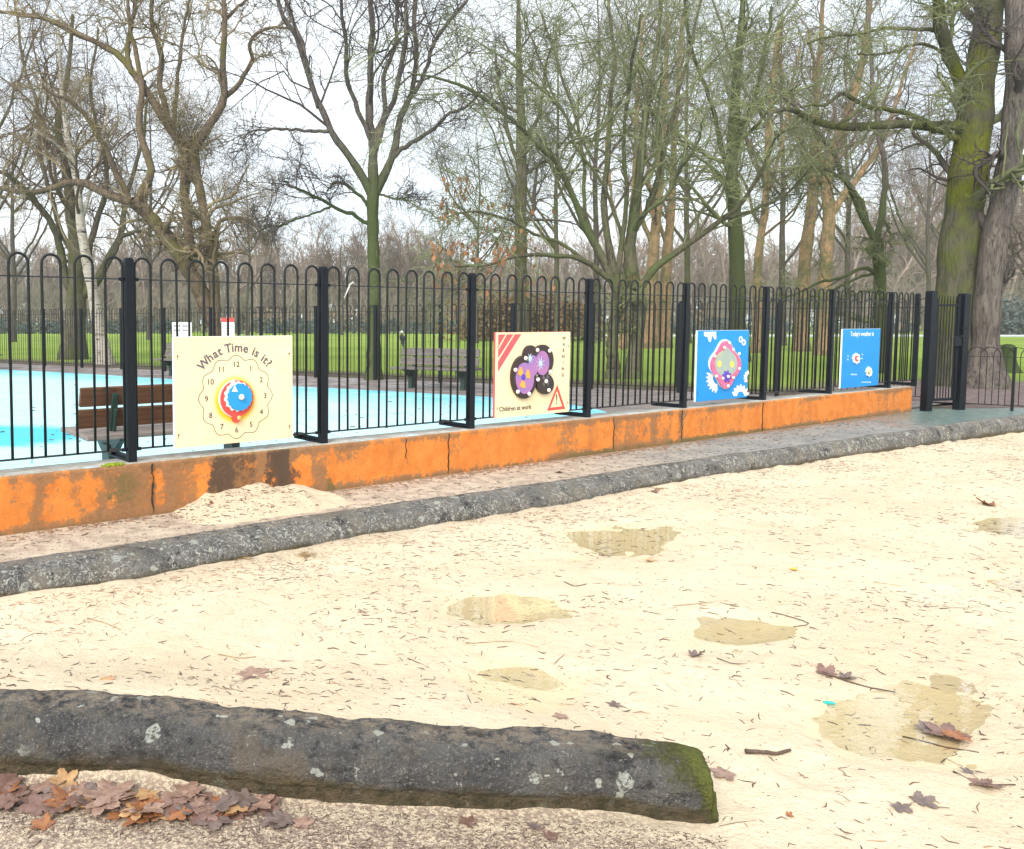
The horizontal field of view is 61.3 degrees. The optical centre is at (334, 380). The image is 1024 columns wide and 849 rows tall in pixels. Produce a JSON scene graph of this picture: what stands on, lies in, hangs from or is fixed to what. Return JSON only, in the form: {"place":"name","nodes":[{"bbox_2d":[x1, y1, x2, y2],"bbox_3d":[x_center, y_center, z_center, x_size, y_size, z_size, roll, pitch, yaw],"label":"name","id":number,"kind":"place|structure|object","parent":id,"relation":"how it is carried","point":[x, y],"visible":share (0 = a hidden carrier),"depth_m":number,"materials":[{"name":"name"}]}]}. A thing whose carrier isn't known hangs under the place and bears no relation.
{"place":"outdoors","nodes":[
{"label":"outdoors","id":0,"kind":"place"},
{"bbox_2d":[0,369,604,469],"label":"pool floor","id":1,"kind":"structure","parent":0,"point":[21,409],"depth_m":13.07,"materials":[{"name":"paint"}]},
{"bbox_2d":[60,384,239,459],"bbox_3d":[-1.572,0.457,8.013,1.866,0.890,0.800,-3,5,-34],"label":"park bench","id":2,"kind":"object","parent":1,"relation":"on","point":[86,428],"visible":0.38,"depth_m":7.52,"materials":[{"name":"brown wood"}]},
{"bbox_2d":[0,363,1021,411],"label":"pool surround","id":3,"kind":"object","parent":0,"point":[333,382],"visible":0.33,"depth_m":18.31,"materials":[{"name":"concrete"}]},
{"bbox_2d":[153,343,171,375],"bbox_3d":[-3.913,-0.543,22.317,1.867,0.890,0.800,3,5,32],"label":"park bench","id":4,"kind":"object","parent":3,"relation":"on","point":[168,361],"visible":0.22,"depth_m":22.64,"materials":[{"name":"metal"}]},
{"bbox_2d":[390,348,482,389],"bbox_3d":[2.203,-0.250,18.126,1.868,0.890,0.800,3,5,32],"label":"park bench","id":5,"kind":"object","parent":3,"relation":"on","point":[428,361],"visible":0.67,"depth_m":18.18,"materials":[{"name":"brown wood"}]},
{"bbox_2d":[0,298,937,402],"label":"pool railings","id":6,"kind":"object","parent":3,"relation":"on","point":[375,322],"visible":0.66,"depth_m":20.22,"materials":[{"name":"metal"}]},
{"bbox_2d":[172,322,191,336],"bbox_3d":[-4.440,-1.388,24.299,0.750,0.620,0.015,3,5,32],"label":"notice","id":7,"kind":"object","parent":6,"relation":"attached to","point":[182,329],"visible":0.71,"depth_m":24.29,"materials":[{"name":"grey"}]},
{"bbox_2d":[221,318,234,335],"bbox_3d":[-2.982,-1.382,23.381,0.457,0.752,0.015,3,5,32],"label":"notice","id":8,"kind":"object","parent":6,"relation":"attached to","point":[231,326],"visible":0.52,"depth_m":23.35,"materials":[{"name":"grey"}]},
{"bbox_2d":[0,432,1023,848],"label":"sand","id":9,"kind":"structure","parent":0,"point":[704,572],"depth_m":4.05,"materials":[{"name":"sand"}]},
{"bbox_2d":[0,800,22,809],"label":"fallen leaf","id":10,"kind":"object","parent":9,"relation":"on","point":[16,803],"visible":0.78,"depth_m":2.69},
{"bbox_2d":[0,792,22,809],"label":"fallen leaf","id":11,"kind":"object","parent":10,"relation":"on","point":[5,804],"visible":1,"depth_m":2.69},
{"bbox_2d":[0,772,24,790],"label":"fallen leaf","id":12,"kind":"object","parent":9,"relation":"on","point":[6,778],"visible":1,"depth_m":2.82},
{"bbox_2d":[0,783,29,801],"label":"fallen leaf","id":13,"kind":"object","parent":9,"relation":"on","point":[20,789],"visible":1,"depth_m":2.75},
{"bbox_2d":[17,792,54,816],"bbox_3d":[-0.945,1.361,2.681,0.127,0.010,0.144,-7,16,-41],"label":"fallen leaf","id":14,"kind":"object","parent":9,"relation":"on","point":[36,806],"visible":0.81,"depth_m":2.68,"materials":[{"name":"plant"}]},
{"bbox_2d":[30,812,57,830],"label":"fallen leaf","id":15,"kind":"object","parent":9,"relation":"on","point":[44,823],"visible":1,"depth_m":2.58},
{"bbox_2d":[27,776,66,794],"bbox_3d":[-0.970,1.352,2.797,0.131,0.013,0.149,-9,4,-40],"label":"fallen leaf","id":16,"kind":"object","parent":9,"relation":"on","point":[38,787],"visible":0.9,"depth_m":2.80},
{"bbox_2d":[62,785,81,805],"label":"fallen leaf","id":17,"kind":"object","parent":9,"relation":"on","point":[68,788],"visible":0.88,"depth_m":2.75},
{"bbox_2d":[45,785,82,810],"bbox_3d":[-0.859,1.347,2.701,0.153,0.028,0.135,13,4,31],"label":"fallen leaf","id":18,"kind":"object","parent":17,"relation":"on","point":[59,792],"visible":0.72,"depth_m":2.70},
{"bbox_2d":[84,791,123,816],"bbox_3d":[-0.740,1.342,2.670,0.149,0.015,0.131,-1,5,30],"label":"fallen leaf","id":19,"kind":"object","parent":9,"relation":"on","point":[97,810],"visible":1,"depth_m":2.65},
{"bbox_2d":[79,778,133,808],"bbox_3d":[-0.736,1.329,2.711,0.175,0.023,0.160,0,4,7],"label":"fallen leaf","id":20,"kind":"object","parent":19,"relation":"on","point":[102,794],"visible":1,"depth_m":2.71,"materials":[{"name":"plant"}]},
{"bbox_2d":[132,787,159,799],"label":"fallen leaf","id":21,"kind":"object","parent":9,"relation":"on","point":[143,793],"visible":1,"depth_m":2.72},
{"bbox_2d":[150,803,178,820],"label":"fallen leaf","id":22,"kind":"object","parent":9,"relation":"on","point":[163,817],"visible":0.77,"depth_m":2.61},
{"bbox_2d":[129,793,162,812],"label":"fallen leaf","id":23,"kind":"object","parent":22,"relation":"on","point":[138,806],"visible":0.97,"depth_m":2.69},
{"bbox_2d":[127,801,165,812],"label":"fallen leaf","id":24,"kind":"object","parent":23,"relation":"on","point":[156,806],"visible":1,"depth_m":2.64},
{"bbox_2d":[155,797,185,819],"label":"fallen leaf","id":25,"kind":"object","parent":22,"relation":"on","point":[166,801],"visible":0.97,"depth_m":2.67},
{"bbox_2d":[168,806,192,820],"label":"fallen leaf","id":26,"kind":"object","parent":25,"relation":"on","point":[178,814],"visible":1,"depth_m":2.62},
{"bbox_2d":[170,781,206,798],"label":"fallen leaf","id":27,"kind":"object","parent":9,"relation":"on","point":[191,787],"visible":1,"depth_m":2.75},
{"bbox_2d":[193,812,231,830],"bbox_3d":[-0.376,1.367,2.614,0.119,0.009,0.130,1,4,8],"label":"fallen leaf","id":28,"kind":"object","parent":9,"relation":"on","point":[215,825],"visible":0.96,"depth_m":2.59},
{"bbox_2d":[192,802,220,826],"bbox_3d":[-0.400,1.359,2.628,0.101,0.012,0.115,5,10,-6],"label":"fallen leaf","id":29,"kind":"object","parent":28,"relation":"on","point":[205,814],"visible":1,"depth_m":2.63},
{"bbox_2d":[212,796,239,816],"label":"fallen leaf","id":30,"kind":"object","parent":9,"relation":"on","point":[215,798],"visible":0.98,"depth_m":2.70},
{"bbox_2d":[209,794,238,812],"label":"fallen leaf","id":31,"kind":"object","parent":30,"relation":"on","point":[223,805],"visible":1,"depth_m":2.67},
{"bbox_2d":[233,666,269,679],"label":"fallen leaf","id":32,"kind":"object","parent":9,"relation":"on","point":[249,671],"visible":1,"depth_m":3.62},
{"bbox_2d":[247,794,274,810],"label":"fallen leaf","id":33,"kind":"object","parent":9,"relation":"on","point":[263,803],"visible":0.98,"depth_m":2.69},
{"bbox_2d":[225,788,258,807],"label":"fallen leaf","id":34,"kind":"object","parent":33,"relation":"on","point":[243,797],"visible":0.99,"depth_m":2.72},
{"bbox_2d":[250,794,279,814],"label":"fallen leaf","id":35,"kind":"object","parent":9,"relation":"on","point":[275,800],"visible":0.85,"depth_m":2.68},
{"bbox_2d":[255,811,283,827],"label":"fallen leaf","id":36,"kind":"object","parent":9,"relation":"on","point":[266,821],"visible":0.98,"depth_m":2.61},
{"bbox_2d":[268,810,297,826],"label":"fallen leaf","id":37,"kind":"object","parent":36,"relation":"on","point":[280,819],"visible":1,"depth_m":2.61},
{"bbox_2d":[292,816,314,830],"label":"fallen leaf","id":38,"kind":"object","parent":9,"relation":"on","point":[303,822],"visible":1,"depth_m":2.61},
{"bbox_2d":[0,689,718,823],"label":"stone kerb","id":39,"kind":"structure","parent":9,"relation":"on","point":[297,754],"depth_m":2.74,"materials":[{"name":"stone"}]},
{"bbox_2d":[0,785,726,848],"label":"grit litter","id":40,"kind":"object","parent":9,"relation":"on","point":[444,847],"visible":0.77,"depth_m":2.56,"materials":[{"name":"brown stone"}]},
{"bbox_2d":[0,435,1019,668],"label":"kerb litter","id":41,"kind":"object","parent":9,"relation":"on","point":[358,557],"visible":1,"depth_m":5.32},
{"bbox_2d":[0,414,1023,596],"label":"stone kerb","id":42,"kind":"structure","parent":9,"relation":"on","point":[134,560],"depth_m":6.33,"materials":[{"name":"stone"}]},
{"bbox_2d":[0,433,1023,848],"bbox_3d":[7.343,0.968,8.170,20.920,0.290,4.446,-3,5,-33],"label":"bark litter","id":43,"kind":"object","parent":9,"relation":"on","point":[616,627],"visible":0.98,"depth_m":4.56,"materials":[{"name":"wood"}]},
{"bbox_2d":[709,766,736,779],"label":"fallen leaf","id":44,"kind":"object","parent":9,"relation":"on","point":[721,772],"visible":0.98,"depth_m":2.88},
{"bbox_2d":[744,748,791,754],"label":"twig","id":45,"kind":"object","parent":9,"relation":"on","point":[751,751],"visible":1,"depth_m":3.03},
{"bbox_2d":[815,663,839,676],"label":"fallen leaf","id":46,"kind":"object","parent":9,"relation":"on","point":[830,669],"visible":1,"depth_m":3.78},
{"bbox_2d":[886,800,912,812],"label":"fallen leaf","id":47,"kind":"object","parent":9,"relation":"on","point":[899,806],"visible":1,"depth_m":2.70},
{"bbox_2d":[908,790,938,808],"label":"fallen leaf","id":48,"kind":"object","parent":9,"relation":"on","point":[920,798],"visible":1,"depth_m":2.74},
{"bbox_2d":[968,776,1003,787],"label":"fallen leaf","id":49,"kind":"object","parent":9,"relation":"on","point":[976,779],"visible":1,"depth_m":2.85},
{"bbox_2d":[0,408,1023,562],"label":"path","id":50,"kind":"structure","parent":0,"point":[917,417],"depth_m":7.78,"materials":[{"name":"sand"}]},
{"bbox_2d":[172,482,355,524],"bbox_3d":[-0.597,0.933,6.422,1.934,0.179,0.620,-3,5,-34],"label":"sand mound","id":51,"kind":"object","parent":50,"relation":"on","point":[321,500],"visible":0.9,"depth_m":6.39,"materials":[{"name":"sand"}]},
{"bbox_2d":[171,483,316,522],"bbox_3d":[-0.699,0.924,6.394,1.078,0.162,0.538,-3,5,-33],"label":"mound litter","id":52,"kind":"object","parent":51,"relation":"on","point":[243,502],"visible":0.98,"depth_m":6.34,"materials":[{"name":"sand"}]},
{"bbox_2d":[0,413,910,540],"bbox_3d":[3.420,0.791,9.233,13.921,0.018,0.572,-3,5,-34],"label":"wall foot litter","id":53,"kind":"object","parent":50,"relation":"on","point":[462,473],"depth_m":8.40,"materials":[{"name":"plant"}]},
{"bbox_2d":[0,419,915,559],"bbox_3d":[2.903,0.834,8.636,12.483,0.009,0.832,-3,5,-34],"label":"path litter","id":54,"kind":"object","parent":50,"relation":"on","point":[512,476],"visible":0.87,"depth_m":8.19,"materials":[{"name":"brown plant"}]},
{"bbox_2d":[920,291,970,411],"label":"metal gate","id":55,"kind":"structure","parent":50,"relation":"on","point":[962,304],"depth_m":13.64,"materials":[{"name":"black metal"}]},
{"bbox_2d":[965,347,1023,410],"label":"bow railing","id":56,"kind":"object","parent":50,"relation":"on","point":[1015,357],"visible":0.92,"depth_m":13.64,"materials":[{"name":"metal"}]},
{"bbox_2d":[0,324,1023,408],"bbox_3d":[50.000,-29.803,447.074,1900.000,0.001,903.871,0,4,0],"label":"ground","id":57,"kind":"structure","parent":0,"point":[971,395],"depth_m":31.12,"materials":[{"name":"green plant"}]},
{"bbox_2d":[0,0,116,225],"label":"bare tree","id":58,"kind":"object","parent":57,"relation":"on","point":[20,153],"visible":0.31,"depth_m":46.36,"materials":[{"name":"brown plant"}]},
{"bbox_2d":[0,33,143,341],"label":"bare tree","id":59,"kind":"object","parent":57,"relation":"on","point":[13,279],"visible":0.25,"depth_m":61.39,"materials":[{"name":"brown plant"}]},
{"bbox_2d":[0,3,189,364],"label":"birch tree","id":60,"kind":"object","parent":57,"relation":"on","point":[80,211],"visible":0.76,"depth_m":28.54,"materials":[{"name":"grey plant"}]},
{"bbox_2d":[0,0,213,359],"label":"multistem tree","id":61,"kind":"object","parent":57,"relation":"on","point":[81,289],"visible":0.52,"depth_m":32.58,"materials":[{"name":"brown plant"}]},
{"bbox_2d":[0,0,313,335],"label":"plane tree","id":62,"kind":"object","parent":57,"relation":"on","point":[190,170],"visible":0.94,"depth_m":25.36,"materials":[{"name":"brown plant"}]},
{"bbox_2d":[63,42,270,339],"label":"bare tree","id":63,"kind":"object","parent":57,"relation":"on","point":[150,238],"visible":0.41,"depth_m":69.00,"materials":[{"name":"brown plant"}]},
{"bbox_2d":[170,116,334,335],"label":"bare tree","id":64,"kind":"object","parent":57,"relation":"on","point":[249,251],"visible":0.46,"depth_m":73.69,"materials":[{"name":"brown plant"}]},
{"bbox_2d":[294,199,400,334],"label":"bare tree","id":65,"kind":"object","parent":57,"relation":"on","point":[326,261],"visible":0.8,"depth_m":94.22,"materials":[{"name":"brown plant"}]},
{"bbox_2d":[160,0,544,379],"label":"upright tree","id":66,"kind":"object","parent":57,"relation":"on","point":[373,182],"visible":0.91,"depth_m":20.43,"materials":[{"name":"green plant"}]},
{"bbox_2d":[0,305,721,331],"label":"undergrowth","id":67,"kind":"object","parent":57,"relation":"on","point":[334,315],"visible":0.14,"depth_m":132.28,"materials":[{"name":"brown plant"}]},
{"bbox_2d":[378,214,450,331],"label":"bare tree","id":68,"kind":"object","parent":57,"relation":"on","point":[394,260],"visible":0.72,"depth_m":109.13,"materials":[{"name":"brown plant"}]},
{"bbox_2d":[0,385,911,535],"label":"retaining wall","id":69,"kind":"structure","parent":57,"relation":"on","point":[44,497],"depth_m":7.49,"materials":[{"name":"paint"}]},
{"bbox_2d":[0,251,920,461],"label":"bow top railings","id":70,"kind":"object","parent":69,"relation":"on","point":[128,279],"visible":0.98,"depth_m":8.05,"materials":[{"name":"metal"}]},
{"bbox_2d":[172,335,292,447],"bbox_3d":[-0.772,0.073,6.643,1.058,0.854,0.102,-3,5,-34],"label":"clock play panel","id":71,"kind":"object","parent":70,"relation":"attached to","point":[231,389],"visible":1,"depth_m":6.62,"materials":[{"name":"plastic"}]},
{"bbox_2d":[493,332,569,417],"bbox_3d":[2.054,-0.072,8.580,1.107,0.855,0.086,-3,5,-34],"label":"warning play panel","id":72,"kind":"object","parent":70,"relation":"attached to","point":[531,373],"visible":1,"depth_m":8.54,"materials":[{"name":"beige"}]},
{"bbox_2d":[516,363,533,393],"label":"disc","id":73,"kind":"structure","parent":72,"relation":"in","point":[529,383],"depth_m":8.48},
{"bbox_2d":[536,351,548,374],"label":"disc","id":74,"kind":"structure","parent":72,"relation":"in","point":[542,354],"depth_m":8.62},
{"bbox_2d":[694,330,748,401],"bbox_3d":[4.921,-0.199,10.537,1.196,0.874,0.087,-3,5,-34],"label":"flower play panel","id":75,"kind":"object","parent":70,"relation":"attached to","point":[721,365],"visible":1,"depth_m":10.47,"materials":[{"name":"plastic"}]},
{"bbox_2d":[715,350,736,375],"bbox_3d":[4.906,-0.218,10.525,0.497,0.336,0.036,-3,5,-34],"label":"window","id":76,"kind":"structure","parent":75,"relation":"in","point":[725,366],"depth_m":10.50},
{"bbox_2d":[839,329,880,388],"bbox_3d":[7.938,-0.344,12.602,1.200,0.875,0.077,-3,5,-34],"label":"weather play panel","id":77,"kind":"object","parent":70,"relation":"attached to","point":[859,356],"visible":1,"depth_m":12.58,"materials":[{"name":"plastic"}]},
{"bbox_2d":[377,73,581,342],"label":"bare tree","id":78,"kind":"object","parent":57,"relation":"on","point":[476,221],"visible":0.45,"depth_m":56.72,"materials":[{"name":"brown plant"}]},
{"bbox_2d":[0,315,1003,333],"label":"hedge","id":79,"kind":"object","parent":57,"relation":"on","point":[268,328],"visible":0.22,"depth_m":106.20,"materials":[{"name":"green plant"}]},
{"bbox_2d":[0,153,1023,330],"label":"wood","id":80,"kind":"object","parent":57,"relation":"on","point":[715,267],"visible":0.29,"depth_m":143.18,"materials":[{"name":"plant"}]},
{"bbox_2d":[0,252,1023,332],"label":"scrub","id":81,"kind":"object","parent":57,"relation":"on","point":[391,302],"visible":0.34,"depth_m":117.79,"materials":[{"name":"plant"}]},
{"bbox_2d":[435,285,606,340],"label":"beech thicket","id":82,"kind":"object","parent":57,"relation":"on","point":[541,301],"visible":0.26,"depth_m":66.15,"materials":[{"name":"brown plant"}]},
{"bbox_2d":[457,0,600,331],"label":"slim tree","id":83,"kind":"object","parent":57,"relation":"on","point":[522,185],"visible":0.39,"depth_m":32.49,"materials":[{"name":"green plant"}]},
{"bbox_2d":[390,0,718,331],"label":"bare tree","id":84,"kind":"object","parent":57,"relation":"on","point":[554,245],"visible":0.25,"depth_m":53.40,"materials":[{"name":"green plant"}]},
{"bbox_2d":[295,0,879,379],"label":"lichened tree","id":85,"kind":"object","parent":57,"relation":"on","point":[611,266],"visible":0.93,"depth_m":20.53,"materials":[{"name":"green plant"}]},
{"bbox_2d":[437,0,755,340],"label":"bare tree","id":86,"kind":"object","parent":57,"relation":"on","point":[597,232],"visible":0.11,"depth_m":61.07,"materials":[{"name":"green plant"}]},
{"bbox_2d":[576,4,741,348],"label":"tan tree","id":87,"kind":"object","parent":57,"relation":"on","point":[611,196],"visible":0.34,"depth_m":45.40,"materials":[{"name":"brown plant"}]},
{"bbox_2d":[571,0,771,347],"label":"tan tree","id":88,"kind":"object","parent":57,"relation":"on","point":[667,237],"visible":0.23,"depth_m":47.47,"materials":[{"name":"brown plant"}]},
{"bbox_2d":[588,0,760,348],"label":"tan tree","id":89,"kind":"object","parent":57,"relation":"on","point":[653,251],"visible":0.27,"depth_m":46.47,"materials":[{"name":"brown plant"}]},
{"bbox_2d":[506,0,858,342],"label":"bare tree","id":90,"kind":"object","parent":57,"relation":"on","point":[687,260],"visible":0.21,"depth_m":57.40,"materials":[{"name":"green plant"}]},
{"bbox_2d":[594,0,841,361],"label":"ivy trunk tree","id":91,"kind":"object","parent":57,"relation":"on","point":[736,243],"visible":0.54,"depth_m":30.24,"materials":[{"name":"green plant"}]},
{"bbox_2d":[695,0,877,352],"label":"tan tree","id":92,"kind":"object","parent":57,"relation":"on","point":[761,234],"visible":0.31,"depth_m":39.46,"materials":[{"name":"brown plant"}]},
{"bbox_2d":[652,0,958,345],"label":"bare tree","id":93,"kind":"object","parent":57,"relation":"on","point":[782,238],"visible":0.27,"depth_m":50.47,"materials":[{"name":"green plant"}]},
{"bbox_2d":[746,0,899,351],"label":"tan tree","id":94,"kind":"object","parent":57,"relation":"on","point":[807,239],"visible":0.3,"depth_m":41.45,"materials":[{"name":"brown plant"}]},
{"bbox_2d":[693,0,963,328],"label":"bare tree","id":95,"kind":"object","parent":57,"relation":"on","point":[847,250],"visible":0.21,"depth_m":56.19,"materials":[{"name":"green plant"}]},
{"bbox_2d":[725,0,954,355],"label":"orange tree","id":96,"kind":"object","parent":57,"relation":"on","point":[828,232],"visible":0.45,"depth_m":36.41,"materials":[{"name":"beige plant"}]},
{"bbox_2d":[738,0,971,373],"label":"forked green tree","id":97,"kind":"object","parent":57,"relation":"on","point":[875,248],"visible":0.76,"depth_m":23.42,"materials":[{"name":"green plant"}]},
{"bbox_2d":[703,0,1023,386],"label":"mossy tree","id":98,"kind":"object","parent":57,"relation":"on","point":[971,99],"visible":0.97,"depth_m":18.33,"materials":[{"name":"green plant"}]},
{"bbox_2d":[831,34,1017,290],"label":"bare tree","id":99,"kind":"object","parent":57,"relation":"on","point":[927,263],"visible":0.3,"depth_m":71.15,"materials":[{"name":"brown plant"}]},
{"bbox_2d":[841,0,1023,389],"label":"grey tree","id":100,"kind":"object","parent":57,"relation":"on","point":[993,273],"visible":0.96,"depth_m":18.21,"materials":[{"name":"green plant"}]},
{"bbox_2d":[854,115,1022,274],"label":"bare tree","id":101,"kind":"object","parent":57,"relation":"on","point":[932,228],"visible":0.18,"depth_m":92.65,"materials":[{"name":"brown plant"}]},
{"bbox_2d":[934,126,1023,285],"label":"bare tree","id":102,"kind":"object","parent":57,"relation":"on","point":[1015,220],"visible":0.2,"depth_m":58.85,"materials":[{"name":"brown plant"}]},
{"bbox_2d":[1000,294,1023,334],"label":"shrubbery","id":103,"kind":"object","parent":57,"relation":"on","point":[1012,320],"visible":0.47,"depth_m":98.05,"materials":[{"name":"green plant"}]},
{"bbox_2d":[1001,344,1023,372],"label":"tree stump","id":104,"kind":"object","parent":57,"relation":"on","point":[1005,351],"visible":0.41,"depth_m":24.12,"materials":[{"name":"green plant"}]},
{"bbox_2d":[0,0,1023,323],"label":"sky","id":105,"kind":"structure","parent":0,"point":[344,125],"materials":[{"name":"white"}]},
{"label":"puddle","id":106,"kind":"structure","parent":0,"visible":0},
{"bbox_2d":[924,721,971,741],"bbox_3d":[2.361,1.354,3.235,0.138,0.018,0.151,-1,4,-13],"label":"fallen leaf","id":107,"kind":"object","parent":106,"relation":"on","point":[935,729],"visible":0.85,"depth_m":3.26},
{"bbox_2d":[941,729,972,741],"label":"fallen leaf","id":108,"kind":"object","parent":107,"relation":"on","point":[958,734],"visible":1,"depth_m":3.19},
{"label":"fallen leaf","id":109,"kind":"object","parent":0,"visible":0},
{"bbox_2d":[69,780,85,789],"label":"fallen leaf","id":110,"kind":"object","parent":109,"relation":"on","point":[79,787],"visible":0.45,"depth_m":2.79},
{"bbox_2d":[48,768,77,787],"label":"fallen leaf","id":111,"kind":"object","parent":110,"relation":"on","point":[63,775],"visible":0.82,"depth_m":2.83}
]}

